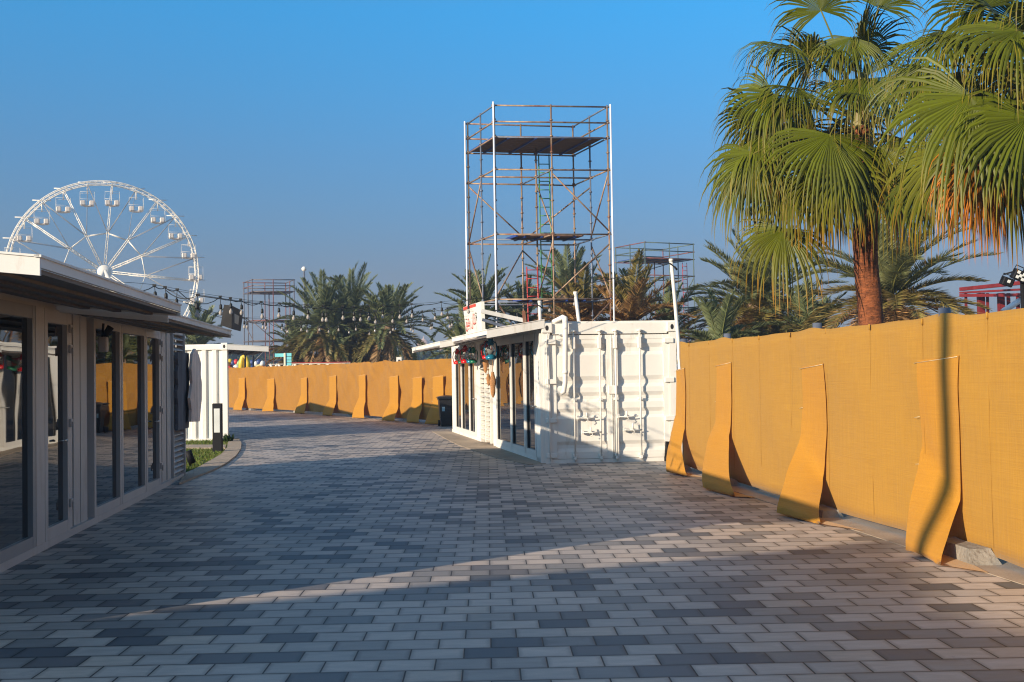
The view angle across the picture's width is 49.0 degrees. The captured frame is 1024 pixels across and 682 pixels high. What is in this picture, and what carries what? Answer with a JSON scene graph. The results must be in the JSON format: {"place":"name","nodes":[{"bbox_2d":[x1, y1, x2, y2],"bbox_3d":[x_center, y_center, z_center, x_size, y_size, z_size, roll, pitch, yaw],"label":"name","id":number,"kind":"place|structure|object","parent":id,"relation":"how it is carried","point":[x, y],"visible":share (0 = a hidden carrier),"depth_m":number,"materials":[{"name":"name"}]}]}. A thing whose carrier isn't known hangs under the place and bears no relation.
{"place":"outdoors","nodes":[
{"label":"outdoors","id":0,"kind":"place"},
{"bbox_2d":[186,445,225,448],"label":"garden path","id":1,"kind":"structure","parent":0,"point":[200,446],"depth_m":26.92,"materials":[{"name":"beige concrete"}]},
{"bbox_2d":[186,439,228,471],"bbox_3d":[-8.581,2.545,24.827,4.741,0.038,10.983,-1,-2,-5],"label":"lawn","id":2,"kind":"structure","parent":0,"point":[197,456],"depth_m":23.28,"materials":[{"name":"plant"}]},
{"bbox_2d":[186,450,195,465],"bbox_3d":[-6.159,2.239,21.474,0.212,0.322,0.136,0,-2,-21],"label":"ground spotlight","id":3,"kind":"object","parent":2,"relation":"on","point":[190,457],"visible":0.8,"depth_m":21.42,"materials":[{"name":"black paint"}]},
{"bbox_2d":[212,403,222,451],"bbox_3d":[-6.642,1.963,25.321,0.214,1.110,0.108,-1,-2,0],"label":"bollard light","id":4,"kind":"object","parent":2,"relation":"on","point":[217,426],"visible":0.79,"depth_m":25.27,"materials":[{"name":"black paint"}]},
{"bbox_2d":[223,433,233,441],"bbox_3d":[-7.411,2.508,29.235,0.388,0.268,0.311,0,-2,-24],"label":"weed","id":5,"kind":"object","parent":2,"relation":"on","point":[226,437],"visible":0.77,"depth_m":29.18,"materials":[{"name":"green plant"}]},
{"bbox_2d":[432,430,545,464],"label":"path","id":6,"kind":"structure","parent":0,"point":[476,445],"depth_m":25.21,"materials":[{"name":"grey concrete"}]},
{"bbox_2d":[0,407,1023,681],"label":"pavement","id":7,"kind":"structure","parent":0,"point":[300,547],"depth_m":8.97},
{"bbox_2d":[0,251,231,572],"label":"container shop","id":8,"kind":"structure","parent":7,"relation":"on","point":[90,436],"depth_m":12.03,"materials":[{"name":"white paint"}]},
{"bbox_2d":[0,299,35,563],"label":"window","id":9,"kind":"structure","parent":8,"relation":"in","point":[17,320],"depth_m":10.55,"materials":[{"name":"clear glass"}]},
{"bbox_2d":[44,308,74,541],"bbox_3d":[-4.787,0.852,11.726,0.185,2.345,0.935,-1,-2,-7],"label":"door","id":10,"kind":"structure","parent":8,"relation":"in","point":[58,328],"depth_m":11.85,"materials":[{"name":"white paint"}]},
{"bbox_2d":[87,318,121,517],"bbox_3d":[-5.056,0.918,13.865,0.140,2.345,1.387,-1,-2,-7],"label":"window","id":11,"kind":"structure","parent":8,"relation":"in","point":[104,414],"depth_m":13.80,"materials":[{"name":"clear glass"}]},
{"bbox_2d":[98,323,113,351],"bbox_3d":[-4.865,-0.041,13.463,0.167,0.343,0.132,-1,-2,-7],"label":"wall lamp","id":12,"kind":"object","parent":8,"relation":"attached to","point":[103,342],"visible":1,"depth_m":13.42,"materials":[{"name":"grey metal"}]},
{"bbox_2d":[121,324,146,503],"bbox_3d":[-5.224,0.962,15.320,0.140,2.345,1.499,-1,-2,-7],"label":"window","id":13,"kind":"structure","parent":8,"relation":"in","point":[133,338],"depth_m":15.46,"materials":[{"name":"clear glass"}]},
{"bbox_2d":[146,329,163,490],"bbox_3d":[-5.351,1.001,16.617,0.185,2.345,1.053,-1,-2,-7],"label":"door","id":14,"kind":"structure","parent":8,"relation":"in","point":[154,465],"depth_m":16.81,"materials":[{"name":"white paint"}]},
{"bbox_2d":[174,352,188,430],"bbox_3d":[-5.538,0.835,18.847,0.050,1.280,1.173,-1,-2,-7],"label":"driftwood board","id":15,"kind":"object","parent":8,"relation":"attached to","point":[181,377],"visible":0.89,"depth_m":18.66,"materials":[{"name":"grey wood"}]},
{"bbox_2d":[188,349,201,421],"bbox_3d":[-5.522,0.775,19.553,0.045,1.280,1.250,-1,-2,-7],"label":"driftwood board","id":16,"kind":"object","parent":8,"relation":"attached to","point":[195,395],"visible":1,"depth_m":19.41,"materials":[{"name":"grey wood"}]},
{"bbox_2d":[221,305,242,330],"bbox_3d":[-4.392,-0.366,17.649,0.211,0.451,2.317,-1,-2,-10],"label":"loudspeaker","id":17,"kind":"object","parent":8,"relation":"attached to","point":[233,320],"visible":0.98,"depth_m":16.71,"materials":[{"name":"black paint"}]},
{"bbox_2d":[179,438,240,484],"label":"kerb","id":18,"kind":"structure","parent":7,"relation":"on","point":[229,453],"depth_m":21.89,"materials":[{"name":"concrete"}]},
{"bbox_2d":[185,343,268,440],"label":"container shop","id":19,"kind":"structure","parent":7,"relation":"on","point":[214,372],"depth_m":30.06,"materials":[{"name":"white paint"}]},
{"bbox_2d":[275,353,291,365],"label":"board sign","id":20,"kind":"object","parent":7,"relation":"on","point":[287,359],"visible":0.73,"depth_m":57.98,"materials":[{"name":"teal"}]},
{"bbox_2d":[266,319,314,365],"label":"date palm","id":21,"kind":"object","parent":7,"relation":"on","point":[296,356],"visible":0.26,"depth_m":63.56,"materials":[{"name":"green plant"}]},
{"bbox_2d":[268,362,340,366],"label":"barrier","id":22,"kind":"object","parent":7,"relation":"on","point":[310,363],"visible":0.18,"depth_m":59.42,"materials":[{"name":"red paint"}]},
{"bbox_2d":[266,269,370,364],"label":"date palm","id":23,"kind":"object","parent":7,"relation":"on","point":[326,294],"visible":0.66,"depth_m":61.19,"materials":[{"name":"green plant"}]},
{"bbox_2d":[294,299,371,364],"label":"date palm","id":24,"kind":"object","parent":7,"relation":"on","point":[334,317],"visible":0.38,"depth_m":61.18,"materials":[{"name":"green plant"}]},
{"bbox_2d":[229,358,451,423],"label":"fence","id":25,"kind":"object","parent":7,"relation":"on","point":[409,390],"visible":0.97,"depth_m":46.11,"materials":[{"name":"orange fabric"}]},
{"bbox_2d":[299,262,398,361],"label":"date palm","id":26,"kind":"object","parent":7,"relation":"on","point":[352,299],"visible":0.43,"depth_m":62.12,"materials":[{"name":"green plant"}]},
{"bbox_2d":[333,318,395,362],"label":"date palm","id":27,"kind":"object","parent":7,"relation":"on","point":[355,342],"visible":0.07,"depth_m":62.17,"materials":[{"name":"green plant"}]},
{"bbox_2d":[342,282,442,362],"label":"date palm","id":28,"kind":"object","parent":7,"relation":"on","point":[386,339],"visible":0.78,"depth_m":60.29,"materials":[{"name":"green plant"}]},
{"bbox_2d":[436,395,452,425],"bbox_3d":[-2.102,2.259,36.403,0.678,1.010,0.827,-1,-2,-8],"label":"wheelie bin","id":29,"kind":"object","parent":7,"relation":"on","point":[445,407],"visible":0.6,"depth_m":36.11,"materials":[{"name":"black plastic"}]},
{"bbox_2d":[427,298,505,359],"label":"date palm","id":30,"kind":"object","parent":7,"relation":"on","point":[459,328],"visible":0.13,"depth_m":45.62,"materials":[{"name":"green plant"}]},
{"bbox_2d":[426,253,531,358],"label":"date palm","id":31,"kind":"object","parent":7,"relation":"on","point":[489,289],"visible":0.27,"depth_m":49.59,"materials":[{"name":"green plant"}]},
{"bbox_2d":[494,274,562,324],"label":"date palm","id":32,"kind":"object","parent":7,"relation":"on","point":[534,317],"visible":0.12,"depth_m":51.68,"materials":[{"name":"green plant"}]},
{"bbox_2d":[464,101,614,326],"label":"scaffold tower","id":33,"kind":"structure","parent":7,"relation":"on","point":[551,144],"depth_m":35.73,"materials":[{"name":"brown metal"}]},
{"bbox_2d":[412,315,676,463],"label":"container shop","id":34,"kind":"structure","parent":7,"relation":"on","point":[566,391],"depth_m":21.07,"materials":[{"name":"white paint"}]},
{"bbox_2d":[200,310,488,334],"bbox_3d":[-3.107,-0.418,26.291,5.046,0.458,13.534,-1,-2,0],"label":"string light","id":35,"kind":"object","parent":34,"relation":"hanging from","point":[333,325],"visible":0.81,"depth_m":28.77,"materials":[{"name":"black plastic"}]},
{"bbox_2d":[452,347,458,363],"bbox_3d":[-1.387,0.261,28.405,0.193,0.656,0.195,-2,-2,42],"label":"hanging lantern","id":36,"kind":"object","parent":34,"relation":"hanging from","point":[456,353],"visible":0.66,"depth_m":28.36,"materials":[{"name":"red paint"}]},
{"bbox_2d":[455,346,461,431],"bbox_3d":[-1.435,1.340,31.384,0.145,2.360,1.147,-1,-2,-11],"label":"window","id":37,"kind":"structure","parent":34,"relation":"in","point":[458,410],"depth_m":31.62,"materials":[{"name":"white metal"}]},
{"bbox_2d":[457,347,463,363],"bbox_3d":[-1.269,0.283,28.004,0.168,0.570,0.170,1,-2,-42],"label":"hanging lantern","id":38,"kind":"object","parent":34,"relation":"hanging from","point":[459,362],"visible":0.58,"depth_m":27.96,"materials":[{"name":"green paint"}]},
{"bbox_2d":[460,345,467,362],"bbox_3d":[-1.138,0.186,27.206,0.210,0.712,0.212,-2,-2,42],"label":"hanging lantern","id":39,"kind":"object","parent":34,"relation":"hanging from","point":[464,349],"visible":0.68,"depth_m":27.15,"materials":[{"name":"red glass"}]},
{"bbox_2d":[461,345,469,434],"bbox_3d":[-1.187,1.300,30.121,0.145,2.360,1.400,-1,-2,-11],"label":"window","id":40,"kind":"structure","parent":34,"relation":"in","point":[465,407],"depth_m":30.34,"materials":[{"name":"white metal"}]},
{"bbox_2d":[465,344,471,362],"bbox_3d":[-0.999,0.217,26.805,0.184,0.627,0.187,-2,-2,42],"label":"hanging lantern","id":41,"kind":"object","parent":34,"relation":"hanging from","point":[468,350],"visible":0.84,"depth_m":26.77,"materials":[{"name":"teal glass"}]},
{"bbox_2d":[468,347,477,362],"bbox_3d":[-0.917,0.214,26.605,0.184,0.627,0.187,-2,-2,42],"label":"hanging lantern","id":42,"kind":"object","parent":34,"relation":"hanging from","point":[473,350],"visible":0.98,"depth_m":26.56,"materials":[{"name":"green paint"}]},
{"bbox_2d":[469,344,476,436],"bbox_3d":[-0.992,1.262,28.904,0.232,2.360,1.037,-1,-2,-11],"label":"door","id":43,"kind":"structure","parent":34,"relation":"in","point":[472,366],"depth_m":29.05,"materials":[{"name":"white metal"}]},
{"bbox_2d":[481,341,487,358],"bbox_3d":[-0.563,0.071,24.608,0.193,0.656,0.195,1,-2,-42],"label":"hanging lantern","id":44,"kind":"object","parent":34,"relation":"hanging from","point":[486,346],"visible":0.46,"depth_m":24.56,"materials":[{"name":"red glass"}]},
{"bbox_2d":[483,359,487,372],"bbox_3d":[-0.618,0.423,25.988,0.128,0.645,0.050,-1,-2,0],"label":"woven hanging","id":45,"kind":"object","parent":34,"relation":"hanging from","point":[485,364],"visible":0.72,"depth_m":25.97,"materials":[{"name":"wicker"}]},
{"bbox_2d":[486,366,489,385],"bbox_3d":[-0.532,0.754,25.378,0.107,0.520,0.050,-1,-2,0],"label":"woven hanging","id":46,"kind":"object","parent":34,"relation":"hanging from","point":[488,378],"visible":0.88,"depth_m":25.37,"materials":[{"name":"wicker"}]},
{"bbox_2d":[484,324,497,359],"bbox_3d":[-0.450,0.006,23.610,0.226,0.770,0.229,-2,-2,42],"label":"hanging lantern","id":47,"kind":"object","parent":34,"relation":"hanging from","point":[490,350],"visible":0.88,"depth_m":23.55,"materials":[{"name":"blue glass"}]},
{"bbox_2d":[489,360,495,397],"bbox_3d":[-0.417,0.825,24.376,0.150,0.808,0.050,-1,-2,0],"label":"woven hanging","id":48,"kind":"object","parent":34,"relation":"hanging from","point":[492,381],"visible":1,"depth_m":24.36,"materials":[{"name":"wicker"}]},
{"bbox_2d":[463,301,525,333],"bbox_3d":[-0.429,-0.498,25.172,0.979,0.782,4.263,-1,-2,-7],"label":"roof sign","id":49,"kind":"object","parent":34,"relation":"attached to","point":[476,320],"visible":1,"depth_m":23.33,"materials":[{"name":"white metal"}]},
{"bbox_2d":[185,302,511,331],"bbox_3d":[-4.483,-0.411,23.470,5.072,0.438,10.837,-2,-2,31],"label":"string light","id":50,"kind":"object","parent":49,"relation":"hanging from","point":[244,326],"visible":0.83,"depth_m":26.89,"materials":[{"name":"black plastic"}]},
{"bbox_2d":[495,337,511,448],"bbox_3d":[-0.128,1.130,24.740,0.145,2.360,1.753,-1,-2,-11],"label":"window","id":51,"kind":"structure","parent":34,"relation":"in","point":[502,362],"depth_m":24.88,"materials":[{"name":"glass"}]},
{"bbox_2d":[510,335,525,452],"bbox_3d":[0.180,1.080,23.173,0.145,2.360,1.414,-1,-2,-11],"label":"window","id":52,"kind":"structure","parent":34,"relation":"in","point":[518,441],"depth_m":23.31,"materials":[{"name":"glass"}]},
{"bbox_2d":[524,333,536,456],"bbox_3d":[0.387,1.040,21.896,0.232,2.360,1.069,-1,-2,-11],"label":"door","id":53,"kind":"structure","parent":34,"relation":"in","point":[529,339],"depth_m":22.10,"materials":[{"name":"glass"}]},
{"bbox_2d":[537,301,544,319],"bbox_3d":[0.588,-0.544,22.610,0.169,0.539,0.110,-1,-2,0],"label":"light pole","id":54,"kind":"object","parent":34,"relation":"on","point":[539,310],"visible":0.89,"depth_m":22.60,"materials":[{"name":"white metal"}]},
{"bbox_2d":[573,291,580,320],"bbox_3d":[1.279,-0.592,21.832,0.169,0.767,0.474,-1,-2,0],"label":"light pole","id":55,"kind":"object","parent":34,"relation":"on","point":[575,296],"visible":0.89,"depth_m":21.87,"materials":[{"name":"white metal"}]},
{"bbox_2d":[165,289,574,323],"bbox_3d":[-1.829,-0.538,18.459,3.333,0.942,13.985,-1,-2,20],"label":"string light","id":56,"kind":"object","parent":55,"relation":"hanging from","point":[196,314],"visible":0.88,"depth_m":19.67,"materials":[{"name":"black plastic"}]},
{"bbox_2d":[545,330,614,461],"bbox_3d":[1.265,1.015,20.915,1.282,2.447,0.166,-1,-2,-6],"label":"cargo door","id":57,"kind":"structure","parent":34,"relation":"in","point":[581,419],"depth_m":20.97,"materials":[{"name":"white paint"}]},
{"bbox_2d":[611,329,674,460],"bbox_3d":[2.465,1.000,21.035,1.187,2.447,0.166,-1,-2,-6],"label":"cargo door","id":58,"kind":"structure","parent":34,"relation":"in","point":[641,379],"depth_m":21.08,"materials":[{"name":"white paint"}]},
{"bbox_2d":[511,243,615,321],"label":"date palm","id":59,"kind":"object","parent":7,"relation":"on","point":[563,266],"visible":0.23,"depth_m":57.43,"materials":[{"name":"green plant"}]},
{"bbox_2d":[531,259,628,321],"bbox_3d":[2.411,-0.045,37.991,3.862,5.568,4.263,-1,-2,0],"label":"date palm","id":60,"kind":"object","parent":7,"relation":"on","point":[586,290],"visible":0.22,"depth_m":37.61,"materials":[{"name":"green plant"}]},
{"bbox_2d":[563,248,696,353],"bbox_3d":[3.842,-0.148,36.984,4.472,5.672,4.311,-1,-2,0],"label":"date palm","id":61,"kind":"object","parent":7,"relation":"on","point":[635,304],"visible":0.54,"depth_m":36.55,"materials":[{"name":"green plant"}]},
{"bbox_2d":[615,279,709,360],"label":"date palm","id":62,"kind":"object","parent":7,"relation":"on","point":[668,295],"visible":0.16,"depth_m":40.78,"materials":[{"name":"green plant"}]},
{"bbox_2d":[664,441,668,460],"bbox_3d":[2.933,2.058,20.943,0.195,0.373,0.166,-1,-2,0],"label":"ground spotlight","id":63,"kind":"object","parent":7,"relation":"on","point":[666,446],"visible":0.25,"depth_m":20.91,"materials":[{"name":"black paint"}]},
{"bbox_2d":[669,259,679,368],"bbox_3d":[3.047,0.357,20.671,0.258,3.761,0.141,-2,-2,27],"label":"light pole","id":64,"kind":"object","parent":7,"relation":"on","point":[672,266],"visible":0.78,"depth_m":20.71,"materials":[{"name":"white metal"}]},
{"bbox_2d":[125,264,667,321],"bbox_3d":[-1.798,-0.888,17.098,3.188,1.185,11.582,-2,-2,37],"label":"string light","id":65,"kind":"object","parent":64,"relation":"hanging from","point":[293,311],"visible":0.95,"depth_m":17.98,"materials":[{"name":"black plastic"}]},
{"bbox_2d":[676,288,786,362],"bbox_3d":[6.759,0.435,34.955,3.493,4.300,3.711,-2,-2,29],"label":"date palm","id":66,"kind":"object","parent":7,"relation":"on","point":[721,318],"visible":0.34,"depth_m":34.57,"materials":[{"name":"green plant"}]},
{"bbox_2d":[699,0,949,325],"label":"fan palm","id":67,"kind":"object","parent":7,"relation":"on","point":[831,179],"visible":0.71,"depth_m":17.76,"materials":[{"name":"green plant"}]},
{"bbox_2d":[687,468,1023,584],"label":"kerb","id":68,"kind":"structure","parent":7,"relation":"on","point":[1006,570],"depth_m":11.68,"materials":[{"name":"concrete"}]},
{"bbox_2d":[684,465,692,471],"bbox_3d":[2.855,2.141,18.952,0.270,0.096,0.587,-1,-2,-6],"label":"concrete block","id":69,"kind":"object","parent":68,"relation":"on","point":[688,469],"depth_m":18.71,"materials":[{"name":"grey concrete"}]},
{"bbox_2d":[730,478,739,485],"bbox_3d":[3.152,2.067,16.515,0.270,0.096,0.587,-1,-2,-6],"label":"concrete block","id":70,"kind":"object","parent":68,"relation":"on","point":[733,482],"depth_m":16.28,"materials":[{"name":"grey concrete"}]},
{"bbox_2d":[819,504,843,517],"bbox_3d":[3.589,1.957,12.935,0.270,0.096,0.587,-1,-2,-6],"label":"concrete block","id":71,"kind":"object","parent":68,"relation":"on","point":[825,511],"depth_m":12.70,"materials":[{"name":"grey concrete"}]},
{"bbox_2d":[666,307,1023,572],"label":"fence","id":72,"kind":"object","parent":68,"relation":"on","point":[914,429],"visible":0.99,"depth_m":11.70,"materials":[{"name":"fabric"}]},
{"bbox_2d":[942,536,1001,565],"bbox_3d":[3.961,1.839,9.870,0.268,0.146,0.812,-1,-2,-8],"label":"concrete block","id":73,"kind":"object","parent":68,"relation":"on","point":[967,552],"depth_m":9.60,"materials":[{"name":"white concrete"}]},
{"bbox_2d":[858,0,1023,271],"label":"fan palm","id":74,"kind":"object","parent":7,"relation":"on","point":[972,164],"visible":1,"depth_m":13.76,"materials":[{"name":"green plant"}]},
{"bbox_2d":[0,0,1023,369],"label":"sky","id":75,"kind":"structure","parent":0,"point":[286,136],"materials":[{"name":"blue"}]},
{"bbox_3d":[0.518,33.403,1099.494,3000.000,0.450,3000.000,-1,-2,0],"label":"ground","id":76,"kind":"structure","parent":0,"visible":0},
{"bbox_2d":[3,180,204,343],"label":"ferris wheel","id":77,"kind":"object","parent":76,"relation":"on","point":[104,270],"visible":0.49,"depth_m":174.83,"materials":[{"name":"white metal"}]},
{"bbox_2d":[185,300,245,366],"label":"date palm","id":78,"kind":"object","parent":76,"relation":"on","point":[194,339],"visible":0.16,"depth_m":65.67,"materials":[{"name":"green plant"}]},
{"bbox_2d":[228,354,237,359],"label":"distant tree","id":79,"kind":"object","parent":76,"relation":"on","point":[235,356],"visible":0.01,"depth_m":227.04,"materials":[{"name":"green plant"}]},
{"bbox_2d":[238,355,250,367],"bbox_3d":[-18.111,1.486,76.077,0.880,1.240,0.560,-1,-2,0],"label":"play arch","id":80,"kind":"structure","parent":76,"relation":"on","point":[241,362],"depth_m":75.86,"materials":[{"name":"yellow plastic"}]},
{"bbox_2d":[228,354,275,366],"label":"distant tree","id":81,"kind":"object","parent":76,"relation":"on","point":[250,358],"visible":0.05,"depth_m":225.24,"materials":[{"name":"green plant"}]},
{"bbox_2d":[237,347,277,366],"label":"distant tree","id":82,"kind":"object","parent":76,"relation":"on","point":[267,356],"visible":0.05,"depth_m":226.18,"materials":[{"name":"green plant"}]},
{"bbox_2d":[243,279,294,365],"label":"scaffold tower","id":83,"kind":"structure","parent":76,"relation":"on","point":[264,293],"depth_m":94.52,"materials":[{"name":"brown metal"}]},
{"bbox_2d":[251,347,289,365],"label":"distant tree","id":84,"kind":"object","parent":76,"relation":"on","point":[270,355],"visible":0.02,"depth_m":225.62,"materials":[{"name":"green plant"}]},
{"bbox_2d":[301,267,306,330],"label":"flagpole","id":85,"kind":"object","parent":76,"relation":"on","point":[303,269],"visible":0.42,"depth_m":110.11,"materials":[{"name":"white metal"}]},
{"bbox_2d":[394,352,427,360],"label":"distant tree","id":86,"kind":"object","parent":76,"relation":"on","point":[419,355],"visible":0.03,"depth_m":225.19,"materials":[{"name":"green plant"}]},
{"bbox_2d":[416,336,429,346],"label":"domed building","id":87,"kind":"structure","parent":76,"relation":"on","point":[425,341],"depth_m":618.25,"materials":[{"name":"white stone"}]},
{"bbox_2d":[420,352,450,359],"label":"distant tree","id":88,"kind":"object","parent":76,"relation":"on","point":[441,355],"visible":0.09,"depth_m":225.92,"materials":[{"name":"green plant"}]},
{"bbox_2d":[420,351,451,359],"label":"distant tree","id":89,"kind":"object","parent":76,"relation":"on","point":[437,357],"visible":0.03,"depth_m":228.08,"materials":[{"name":"green plant"}]},
{"bbox_2d":[614,241,694,340],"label":"scaffold tower","id":90,"kind":"structure","parent":76,"relation":"on","point":[655,259],"depth_m":71.97,"materials":[{"name":"brown metal"}]},
{"bbox_2d":[676,216,849,342],"bbox_3d":[8.410,-0.867,38.102,5.836,7.032,6.219,-1,-2,0],"label":"date palm","id":91,"kind":"object","parent":76,"relation":"on","point":[748,313],"visible":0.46,"depth_m":37.33,"materials":[{"name":"green plant"}]},
{"bbox_2d":[747,277,857,333],"bbox_3d":[9.579,0.256,35.954,3.831,4.627,4.560,-2,-2,43],"label":"date palm","id":92,"kind":"object","parent":76,"relation":"on","point":[801,320],"visible":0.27,"depth_m":35.58,"materials":[{"name":"green plant"}]},
{"bbox_2d":[793,205,1003,330],"bbox_3d":[11.393,-0.978,34.023,6.291,6.928,6.210,-1,-2,0],"label":"date palm","id":93,"kind":"object","parent":76,"relation":"on","point":[895,276],"visible":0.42,"depth_m":33.33,"materials":[{"name":"green plant"}]},
{"bbox_2d":[959,281,1020,314],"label":"steel frame","id":94,"kind":"object","parent":76,"relation":"on","point":[982,295],"visible":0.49,"depth_m":40.85,"materials":[{"name":"red metal"}]},
{"bbox_2d":[999,264,1023,307],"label":"floodlight mast","id":95,"kind":"object","parent":76,"relation":"on","point":[1014,276],"visible":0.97,"depth_m":25.95,"materials":[{"name":"black metal"}]}
]}

